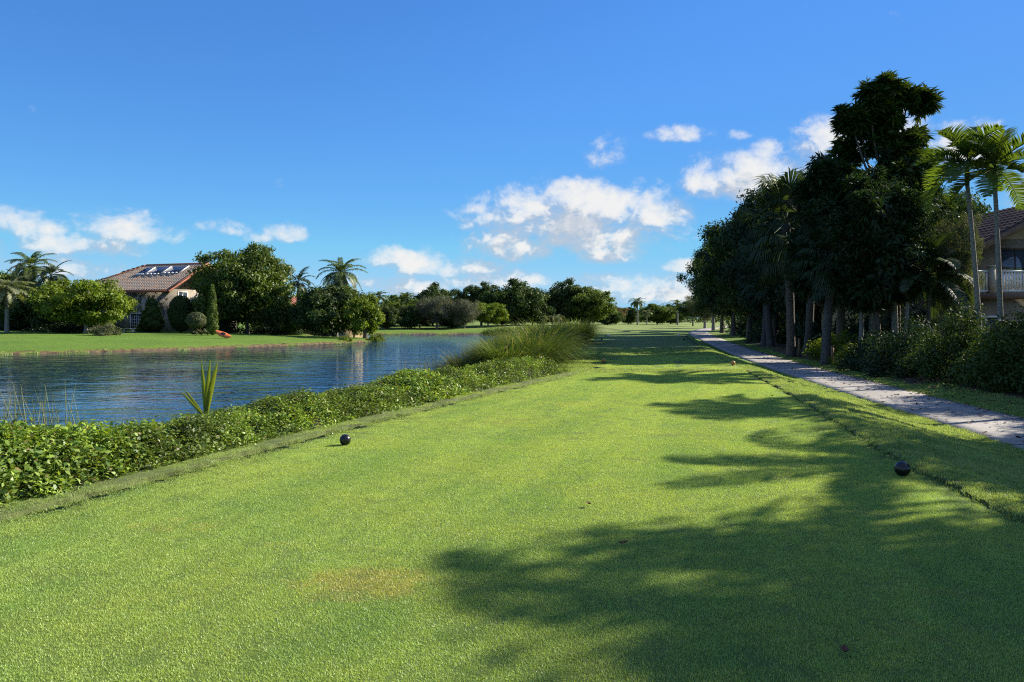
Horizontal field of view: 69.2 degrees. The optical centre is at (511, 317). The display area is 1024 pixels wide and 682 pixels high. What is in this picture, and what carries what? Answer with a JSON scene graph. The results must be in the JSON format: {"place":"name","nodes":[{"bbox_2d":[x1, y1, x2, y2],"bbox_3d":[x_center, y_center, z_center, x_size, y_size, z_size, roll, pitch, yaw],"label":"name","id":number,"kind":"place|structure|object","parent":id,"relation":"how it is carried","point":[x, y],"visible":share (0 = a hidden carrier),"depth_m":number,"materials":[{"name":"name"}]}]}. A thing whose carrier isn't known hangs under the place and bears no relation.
{"place":"outdoors","nodes":[
{"label":"outdoors","id":0,"kind":"place"},
{"bbox_2d":[0,334,497,430],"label":"lake water","id":1,"kind":"structure","parent":0,"point":[122,386],"depth_m":32.08,"materials":[{"name":"blue liquid"}]},
{"bbox_2d":[286,266,314,300],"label":"feather palm","id":2,"kind":"object","parent":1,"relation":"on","point":[299,284],"visible":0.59,"depth_m":95.86,"materials":[{"name":"green plant"}]},
{"bbox_2d":[338,284,378,336],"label":"broadleaf tree","id":3,"kind":"object","parent":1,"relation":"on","point":[354,332],"visible":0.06,"depth_m":83.21,"materials":[{"name":"green plant"}]},
{"bbox_2d":[4,364,549,490],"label":"bank soil","id":4,"kind":"structure","parent":0,"point":[317,421],"depth_m":10.42,"materials":[{"name":"brown soil"}]},
{"bbox_2d":[180,360,217,413],"bbox_3d":[-5.183,1.190,12.291,0.631,0.985,0.046,0,0,0],"label":"palm sprout","id":5,"kind":"object","parent":4,"relation":"on","point":[207,389],"visible":0.86,"depth_m":12.29,"materials":[{"name":"green plant"}]},
{"bbox_2d":[0,354,572,507],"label":"ground cover","id":6,"kind":"object","parent":4,"relation":"on","point":[38,452],"visible":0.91,"depth_m":8.25,"materials":[{"name":"green plant"}]},
{"bbox_2d":[0,372,1023,681],"bbox_3d":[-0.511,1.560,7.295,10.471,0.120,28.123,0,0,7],"label":"teeing ground","id":7,"kind":"structure","parent":0,"point":[660,644],"depth_m":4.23,"materials":[{"name":"green plant"}]},
{"bbox_2d":[0,370,584,520],"bbox_3d":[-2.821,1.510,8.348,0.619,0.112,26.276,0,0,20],"label":"tee collar","id":8,"kind":"object","parent":7,"relation":"on","point":[127,481],"visible":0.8,"depth_m":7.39,"materials":[{"name":"green plant"}]},
{"bbox_2d":[894,461,910,475],"bbox_3d":[3.707,1.461,7.050,0.142,0.202,0.142,0,0,-3],"label":"tee marker","id":9,"kind":"object","parent":7,"relation":"on","point":[902,468],"visible":0.98,"depth_m":7.00,"materials":[{"name":"black plastic"}]},
{"bbox_2d":[0,318,1023,493],"bbox_3d":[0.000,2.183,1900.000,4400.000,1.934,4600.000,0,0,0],"label":"ground","id":10,"kind":"structure","parent":0,"point":[15,341],"depth_m":64.44,"materials":[{"name":"green plant"}]},
{"bbox_2d":[0,275,37,332],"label":"feather palm","id":11,"kind":"object","parent":10,"relation":"on","point":[5,292],"visible":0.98,"depth_m":75.83,"materials":[{"name":"green plant"}]},
{"bbox_2d":[0,287,42,330],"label":"broadleaf tree","id":12,"kind":"object","parent":10,"relation":"on","point":[20,312],"visible":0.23,"depth_m":83.56,"materials":[{"name":"green plant"}]},
{"bbox_2d":[4,251,57,328],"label":"feather palm","id":13,"kind":"object","parent":10,"relation":"on","point":[25,270],"visible":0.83,"depth_m":87.90,"materials":[{"name":"green plant"}]},
{"bbox_2d":[0,382,85,428],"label":"reeds","id":14,"kind":"object","parent":10,"relation":"on","point":[25,419],"visible":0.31,"depth_m":10.71,"materials":[{"name":"green plant"}]},
{"bbox_2d":[24,292,72,329],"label":"broadleaf tree","id":15,"kind":"object","parent":10,"relation":"on","point":[38,320],"visible":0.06,"depth_m":82.14,"materials":[{"name":"green plant"}]},
{"bbox_2d":[28,260,73,329],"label":"feather palm","id":16,"kind":"object","parent":10,"relation":"on","point":[51,269],"visible":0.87,"depth_m":83.59,"materials":[{"name":"green plant"}]},
{"bbox_2d":[20,320,127,332],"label":"tall shrub","id":17,"kind":"object","parent":10,"relation":"on","point":[60,327],"visible":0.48,"depth_m":80.16,"materials":[{"name":"green plant"}]},
{"bbox_2d":[24,278,139,332],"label":"broadleaf tree","id":18,"kind":"object","parent":10,"relation":"on","point":[85,303],"visible":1,"depth_m":76.20,"materials":[{"name":"green plant"}]},
{"bbox_2d":[86,321,122,335],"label":"round bush","id":19,"kind":"object","parent":10,"relation":"on","point":[103,330],"visible":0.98,"depth_m":70.57,"materials":[{"name":"green plant"}]},
{"bbox_2d":[137,297,165,331],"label":"conical shrub","id":20,"kind":"object","parent":10,"relation":"on","point":[151,318],"visible":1,"depth_m":87.33,"materials":[{"name":"green plant"}]},
{"bbox_2d":[75,262,236,331],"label":"tiled house","id":21,"kind":"structure","parent":10,"relation":"on","point":[173,280],"depth_m":94.68,"materials":[{"name":"brown tile"}]},
{"bbox_2d":[123,292,168,331],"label":"wall creeper","id":22,"kind":"object","parent":21,"relation":"attached to","point":[139,300],"depth_m":93.40,"materials":[{"name":"green plant"}]},
{"bbox_2d":[167,295,193,332],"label":"topiary tree","id":23,"kind":"object","parent":10,"relation":"on","point":[179,310],"visible":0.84,"depth_m":86.13,"materials":[{"name":"green plant"}]},
{"bbox_2d":[186,312,206,333],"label":"topiary bush","id":24,"kind":"object","parent":10,"relation":"on","point":[196,320],"visible":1,"depth_m":76.43,"materials":[{"name":"green plant"}]},
{"bbox_2d":[206,284,218,334],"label":"column cypress","id":25,"kind":"object","parent":10,"relation":"on","point":[212,322],"depth_m":74.75,"materials":[{"name":"green plant"}]},
{"bbox_2d":[198,316,241,333],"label":"tall shrub","id":26,"kind":"object","parent":10,"relation":"on","point":[225,326],"visible":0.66,"depth_m":86.87,"materials":[{"name":"green plant"}]},
{"bbox_2d":[0,332,448,354],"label":"bank weeds","id":27,"kind":"object","parent":10,"relation":"on","point":[182,348],"visible":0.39,"depth_m":56.08,"materials":[{"name":"green plant"}]},
{"bbox_2d":[186,241,297,333],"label":"broadleaf tree","id":28,"kind":"object","parent":10,"relation":"on","point":[246,291],"visible":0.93,"depth_m":86.27,"materials":[{"name":"green plant"}]},
{"bbox_2d":[238,323,305,334],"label":"tall shrub","id":29,"kind":"object","parent":10,"relation":"on","point":[256,329],"visible":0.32,"depth_m":90.16,"materials":[{"name":"green plant"}]},
{"bbox_2d":[259,300,305,334],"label":"broadleaf tree","id":30,"kind":"object","parent":10,"relation":"on","point":[283,324],"visible":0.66,"depth_m":86.25,"materials":[{"name":"green plant"}]},
{"bbox_2d":[2,371,581,521],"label":"rough grass","id":31,"kind":"structure","parent":10,"relation":"on","point":[78,500],"depth_m":7.66,"materials":[{"name":"green plant"}]},
{"bbox_2d":[285,284,356,336],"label":"broadleaf tree","id":32,"kind":"object","parent":10,"relation":"on","point":[318,311],"visible":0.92,"depth_m":80.03,"materials":[{"name":"green plant"}]},
{"bbox_2d":[316,257,368,336],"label":"coconut palm","id":33,"kind":"object","parent":10,"relation":"on","point":[338,277],"visible":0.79,"depth_m":86.70,"materials":[{"name":"green plant"}]},
{"bbox_2d":[340,294,385,337],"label":"waterside tree","id":34,"kind":"object","parent":10,"relation":"on","point":[365,315],"visible":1,"depth_m":77.93,"materials":[{"name":"green plant"}]},
{"bbox_2d":[379,304,402,328],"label":"broadleaf tree","id":35,"kind":"object","parent":10,"relation":"on","point":[391,317],"visible":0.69,"depth_m":119.25,"materials":[{"name":"green plant"}]},
{"bbox_2d":[396,305,421,328],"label":"broadleaf tree","id":36,"kind":"object","parent":10,"relation":"on","point":[411,318],"visible":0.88,"depth_m":122.72,"materials":[{"name":"green plant"}]},
{"bbox_2d":[410,282,451,325],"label":"broadleaf tree","id":37,"kind":"object","parent":10,"relation":"on","point":[433,289],"visible":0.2,"depth_m":140.60,"materials":[{"name":"green plant"}]},
{"bbox_2d":[414,294,457,328],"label":"broadleaf tree","id":38,"kind":"object","parent":10,"relation":"on","point":[434,310],"visible":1,"depth_m":122.92,"materials":[{"name":"green plant"}]},
{"bbox_2d":[423,345,477,371],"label":"fountain grass","id":39,"kind":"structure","parent":10,"relation":"on","point":[445,364],"depth_m":22.20,"materials":[{"name":"green plant"}]},
{"bbox_2d":[448,298,481,328],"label":"broadleaf tree","id":40,"kind":"object","parent":10,"relation":"on","point":[464,310],"visible":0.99,"depth_m":122.96,"materials":[{"name":"green plant"}]},
{"bbox_2d":[455,281,498,324],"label":"broadleaf tree","id":41,"kind":"object","parent":10,"relation":"on","point":[474,292],"visible":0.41,"depth_m":144.16,"materials":[{"name":"green plant"}]},
{"bbox_2d":[473,302,509,326],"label":"broadleaf tree","id":42,"kind":"object","parent":10,"relation":"on","point":[494,313],"visible":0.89,"depth_m":128.86,"materials":[{"name":"green plant"}]},
{"bbox_2d":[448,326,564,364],"bbox_3d":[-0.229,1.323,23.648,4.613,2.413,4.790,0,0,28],"label":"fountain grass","id":43,"kind":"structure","parent":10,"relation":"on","point":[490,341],"depth_m":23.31,"materials":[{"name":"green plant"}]},
{"bbox_2d":[478,277,556,325],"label":"broadleaf tree","id":44,"kind":"object","parent":10,"relation":"on","point":[518,300],"visible":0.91,"depth_m":137.16,"materials":[{"name":"green plant"}]},
{"bbox_2d":[446,320,591,368],"bbox_3d":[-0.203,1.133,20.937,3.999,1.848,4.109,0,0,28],"label":"fountain grass","id":45,"kind":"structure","parent":10,"relation":"on","point":[496,352],"depth_m":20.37,"materials":[{"name":"green plant"}]},
{"bbox_2d":[487,314,601,364],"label":"fountain grass","id":46,"kind":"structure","parent":10,"relation":"on","point":[565,341],"depth_m":24.63,"materials":[{"name":"green plant"}]},
{"bbox_2d":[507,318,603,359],"bbox_3d":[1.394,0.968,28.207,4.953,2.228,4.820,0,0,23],"label":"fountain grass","id":47,"kind":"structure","parent":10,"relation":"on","point":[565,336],"depth_m":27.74,"materials":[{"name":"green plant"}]},
{"bbox_2d":[542,277,587,323],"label":"broadleaf tree","id":48,"kind":"object","parent":10,"relation":"on","point":[558,297],"visible":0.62,"depth_m":145.15,"materials":[{"name":"green plant"}]},
{"bbox_2d":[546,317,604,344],"bbox_3d":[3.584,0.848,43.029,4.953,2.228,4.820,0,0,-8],"label":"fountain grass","id":49,"kind":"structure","parent":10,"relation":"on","point":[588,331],"depth_m":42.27,"materials":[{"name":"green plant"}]},
{"bbox_2d":[561,285,617,322],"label":"broadleaf tree","id":50,"kind":"object","parent":10,"relation":"on","point":[596,305],"visible":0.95,"depth_m":143.36,"materials":[{"name":"green plant"}]},
{"bbox_2d":[598,309,626,324],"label":"broadleaf tree","id":51,"kind":"object","parent":10,"relation":"on","point":[615,318],"visible":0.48,"depth_m":158.49,"materials":[{"name":"green plant"}]},
{"bbox_2d":[621,307,639,323],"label":"broadleaf tree","id":52,"kind":"object","parent":10,"relation":"on","point":[631,316],"visible":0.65,"depth_m":188.20,"materials":[{"name":"green plant"}]},
{"bbox_2d":[525,303,737,322],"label":"distant woods","id":53,"kind":"object","parent":10,"relation":"on","point":[699,320],"visible":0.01,"depth_m":263.57,"materials":[{"name":"green plant"}]},
{"bbox_2d":[638,303,676,324],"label":"broadleaf tree","id":54,"kind":"object","parent":10,"relation":"on","point":[661,314],"visible":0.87,"depth_m":180.08,"materials":[{"name":"green plant"}]},
{"bbox_2d":[558,348,757,372],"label":"rough grass","id":55,"kind":"structure","parent":10,"relation":"on","point":[610,353],"depth_m":27.30,"materials":[{"name":"green plant"}]},
{"bbox_2d":[684,295,717,327],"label":"broadleaf tree","id":56,"kind":"object","parent":10,"relation":"on","point":[705,317],"visible":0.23,"depth_m":113.74,"materials":[{"name":"green plant"}]},
{"bbox_2d":[676,248,745,332],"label":"broadleaf tree","id":57,"kind":"object","parent":10,"relation":"on","point":[699,307],"visible":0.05,"depth_m":83.30,"materials":[{"name":"green plant"}]},
{"bbox_2d":[692,211,753,339],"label":"broadleaf tree","id":58,"kind":"object","parent":10,"relation":"on","point":[724,302],"visible":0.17,"depth_m":61.98,"materials":[{"name":"green plant"}]},
{"bbox_2d":[689,219,762,335],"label":"broadleaf tree","id":59,"kind":"object","parent":10,"relation":"on","point":[705,299],"visible":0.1,"depth_m":72.08,"materials":[{"name":"green plant"}]},
{"bbox_2d":[722,313,761,333],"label":"tall shrub","id":60,"kind":"object","parent":10,"relation":"on","point":[740,323],"visible":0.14,"depth_m":77.23,"materials":[{"name":"green plant"}]},
{"bbox_2d":[713,184,800,343],"bbox_3d":[18.842,-3.950,53.974,8.142,12.464,9.453,0,0,27],"label":"broadleaf tree","id":61,"kind":"object","parent":10,"relation":"on","point":[738,227],"visible":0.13,"depth_m":53.46,"materials":[{"name":"green plant"}]},
{"bbox_2d":[732,245,782,344],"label":"sabal palm","id":62,"kind":"object","parent":10,"relation":"on","point":[763,335],"visible":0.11,"depth_m":51.72,"materials":[{"name":"green plant"}]},
{"bbox_2d":[735,246,783,345],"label":"sabal palm","id":63,"kind":"object","parent":10,"relation":"on","point":[769,328],"visible":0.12,"depth_m":50.07,"materials":[{"name":"green plant"}]},
{"bbox_2d":[744,320,785,342],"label":"leafy shrub","id":64,"kind":"object","parent":10,"relation":"on","point":[758,334],"visible":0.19,"depth_m":56.59,"materials":[{"name":"green plant"}]},
{"bbox_2d":[734,167,819,356],"bbox_3d":[13.782,-2.622,37.745,4.784,10.040,4.881,0,0,-32],"label":"sabal palm","id":65,"kind":"object","parent":10,"relation":"on","point":[774,194],"visible":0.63,"depth_m":37.48,"materials":[{"name":"green plant"}]},
{"bbox_2d":[737,167,823,321],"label":"broadleaf tree","id":66,"kind":"object","parent":10,"relation":"on","point":[780,302],"visible":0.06,"depth_m":46.56,"materials":[{"name":"green plant"}]},
{"bbox_2d":[771,208,813,351],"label":"sabal palm","id":67,"kind":"object","parent":10,"relation":"on","point":[809,323],"visible":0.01,"depth_m":40.74,"materials":[{"name":"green plant"}]},
{"bbox_2d":[775,310,820,343],"bbox_3d":[22.774,0.728,53.027,6.484,3.605,7.235,0,0,-29],"label":"tall shrub","id":68,"kind":"object","parent":10,"relation":"on","point":[782,337],"visible":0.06,"depth_m":53.54,"materials":[{"name":"green plant"}]},
{"bbox_2d":[786,310,822,348],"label":"tall shrub","id":69,"kind":"object","parent":10,"relation":"on","point":[800,324],"visible":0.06,"depth_m":46.03,"materials":[{"name":"green plant"}]},
{"bbox_2d":[790,214,845,364],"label":"sabal palm","id":70,"kind":"object","parent":10,"relation":"on","point":[818,278],"visible":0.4,"depth_m":31.45,"materials":[{"name":"green plant"}]},
{"bbox_2d":[802,331,851,359],"bbox_3d":[14.880,1.399,34.558,2.120,1.571,2.266,0,0,-38],"label":"bright shrub","id":71,"kind":"object","parent":10,"relation":"on","point":[814,346],"visible":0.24,"depth_m":34.70,"materials":[{"name":"green plant"}]},
{"bbox_2d":[799,311,855,342],"bbox_3d":[19.454,0.754,40.665,7.235,3.605,6.484,0,0,30],"label":"tall shrub","id":72,"kind":"object","parent":10,"relation":"on","point":[834,328],"visible":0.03,"depth_m":41.68,"materials":[{"name":"green plant"}]},
{"bbox_2d":[816,329,858,359],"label":"bright shrub","id":73,"kind":"object","parent":10,"relation":"on","point":[842,338],"visible":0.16,"depth_m":32.08,"materials":[{"name":"green plant"}]},
{"bbox_2d":[780,151,895,346],"bbox_3d":[14.770,-2.747,33.477,4.879,10.022,5.809,0,0,35],"label":"broadleaf tree","id":74,"kind":"object","parent":10,"relation":"on","point":[807,193],"visible":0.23,"depth_m":33.18,"materials":[{"name":"green plant"}]},
{"bbox_2d":[825,343,859,365],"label":"bright shrub","id":75,"kind":"object","parent":10,"relation":"on","point":[839,357],"visible":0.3,"depth_m":30.33,"materials":[{"name":"green plant"}]},
{"bbox_2d":[706,351,1023,524],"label":"rough grass","id":76,"kind":"structure","parent":10,"relation":"on","point":[998,464],"depth_m":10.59,"materials":[{"name":"green plant"}]},
{"bbox_2d":[804,206,925,342],"bbox_3d":[14.559,-1.299,30.674,4.662,6.785,3.631,0,0,19],"label":"slender tree","id":77,"kind":"object","parent":10,"relation":"on","point":[861,319],"visible":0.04,"depth_m":30.90,"materials":[{"name":"green plant"}]},
{"bbox_2d":[803,305,934,354],"bbox_3d":[17.818,0.754,36.395,6.484,3.605,7.235,0,0,14],"label":"tall shrub","id":78,"kind":"object","parent":10,"relation":"on","point":[866,324],"visible":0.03,"depth_m":35.47,"materials":[{"name":"green plant"}]},
{"bbox_2d":[831,325,910,372],"bbox_3d":[13.642,1.269,27.713,3.026,2.015,3.376,0,0,-3],"label":"leafy shrub","id":79,"kind":"object","parent":10,"relation":"on","point":[854,364],"visible":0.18,"depth_m":27.61,"materials":[{"name":"green plant"}]},
{"bbox_2d":[818,163,944,338],"bbox_3d":[14.472,-2.066,29.523,4.620,8.560,3.881,0,0,-4],"label":"broadleaf tree","id":80,"kind":"object","parent":10,"relation":"on","point":[870,278],"visible":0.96,"depth_m":28.51,"materials":[{"name":"green plant"}]},
{"bbox_2d":[837,203,942,332],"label":"feather palm","id":81,"kind":"object","parent":10,"relation":"on","point":[933,303],"visible":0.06,"depth_m":30.33,"materials":[{"name":"green plant"}]},
{"bbox_2d":[759,349,1023,418],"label":"rough grass","id":82,"kind":"structure","parent":10,"relation":"on","point":[934,392],"depth_m":19.26,"materials":[{"name":"green plant"}]},
{"bbox_2d":[823,69,960,332],"bbox_3d":[17.702,-4.705,35.137,6.993,13.850,5.739,0,0,0],"label":"tall tree","id":83,"kind":"object","parent":10,"relation":"on","point":[873,120],"visible":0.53,"depth_m":34.43,"materials":[{"name":"green plant"}]},
{"bbox_2d":[857,310,952,377],"bbox_3d":[13.659,1.019,24.850,3.603,2.550,3.352,0,0,-6],"label":"leafy shrub","id":84,"kind":"object","parent":10,"relation":"on","point":[890,363],"visible":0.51,"depth_m":24.97,"materials":[{"name":"green plant"}]},
{"bbox_2d":[878,146,946,326],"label":"broadleaf tree","id":85,"kind":"object","parent":10,"relation":"on","point":[903,172],"visible":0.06,"depth_m":33.40,"materials":[{"name":"green plant"}]},
{"bbox_2d":[863,191,965,332],"bbox_3d":[14.934,-1.329,29.241,3.729,6.840,4.685,0,0,0],"label":"slender tree","id":86,"kind":"object","parent":10,"relation":"on","point":[908,252],"visible":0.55,"depth_m":28.19,"materials":[{"name":"green plant"}]},
{"bbox_2d":[814,207,1023,335],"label":"balcony villa","id":87,"kind":"object","parent":10,"relation":"on","point":[1011,222],"visible":0.3,"depth_m":36.43,"materials":[{"name":"beige paint"}]},
{"bbox_2d":[1001,248,1023,287],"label":"window","id":88,"kind":"structure","parent":87,"relation":"in","point":[1011,258],"depth_m":37.19,"materials":[{"name":"blue glass"}]},
{"bbox_2d":[881,232,983,330],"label":"feather palm","id":89,"kind":"object","parent":10,"relation":"on","point":[930,313],"visible":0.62,"depth_m":28.46,"materials":[{"name":"green plant"}]},
{"bbox_2d":[876,174,999,337],"bbox_3d":[16.338,-1.784,29.688,5.899,7.756,3.734,0,0,23],"label":"slender tree","id":90,"kind":"object","parent":10,"relation":"on","point":[894,309],"visible":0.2,"depth_m":29.40,"materials":[{"name":"green plant"}]},
{"bbox_2d":[901,308,989,354],"bbox_3d":[15.838,0.980,26.339,3.828,2.661,3.561,0,0,-35],"label":"leafy shrub","id":91,"kind":"object","parent":10,"relation":"on","point":[939,319],"visible":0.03,"depth_m":26.47,"materials":[{"name":"green plant"}]},
{"bbox_2d":[897,296,1019,384],"bbox_3d":[13.926,0.835,22.304,4.226,2.980,3.772,0,0,-6],"label":"leafy shrub","id":92,"kind":"object","parent":10,"relation":"on","point":[931,359],"visible":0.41,"depth_m":22.13,"materials":[{"name":"green plant"}]},
{"bbox_2d":[931,213,986,326],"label":"broadleaf tree","id":93,"kind":"object","parent":10,"relation":"on","point":[959,240],"visible":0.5,"depth_m":29.16,"materials":[{"name":"green plant"}]},
{"bbox_2d":[939,187,989,222],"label":"broadleaf tree","id":94,"kind":"object","parent":10,"relation":"on","point":[964,208],"visible":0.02,"depth_m":46.62,"materials":[{"name":"plant"}]},
{"bbox_2d":[912,122,1023,329],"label":"feather palm","id":95,"kind":"object","parent":10,"relation":"on","point":[939,154],"visible":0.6,"depth_m":23.90,"materials":[{"name":"green plant"}]},
{"bbox_2d":[933,126,1023,328],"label":"feather palm","id":96,"kind":"object","parent":10,"relation":"on","point":[1003,151],"visible":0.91,"depth_m":22.93,"materials":[{"name":"green plant"}]},
{"bbox_2d":[936,298,1023,393],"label":"leafy shrub","id":97,"kind":"object","parent":10,"relation":"on","point":[1002,348],"visible":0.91,"depth_m":19.43,"materials":[{"name":"green plant"}]},
{"bbox_2d":[992,359,1023,397],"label":"leafy shrub","id":98,"kind":"object","parent":10,"relation":"on","point":[1021,378],"visible":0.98,"depth_m":18.21,"materials":[{"name":"green plant"}]},
{"bbox_2d":[0,0,1023,317],"label":"sky","id":99,"kind":"structure","parent":0,"point":[459,144],"materials":[{"name":"blue"}]},
{"bbox_2d":[583,335,702,348],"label":"teeing ground","id":100,"kind":"structure","parent":0,"point":[645,341],"depth_m":44.93,"materials":[{"name":"green plant"}]},
{"bbox_2d":[591,356,744,369],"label":"tee grass","id":101,"kind":"structure","parent":0,"point":[643,360],"depth_m":24.23,"materials":[{"name":"green plant"}]},
{"bbox_2d":[689,326,1023,448],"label":"cart path","id":102,"kind":"structure","parent":0,"point":[1009,430],"depth_m":18.42,"materials":[{"name":"concrete"}]},
{"bbox_2d":[726,347,1023,441],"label":"leaf litter","id":103,"kind":"object","parent":102,"relation":"on","point":[884,386],"visible":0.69,"depth_m":21.27,"materials":[{"name":"brown plant"}]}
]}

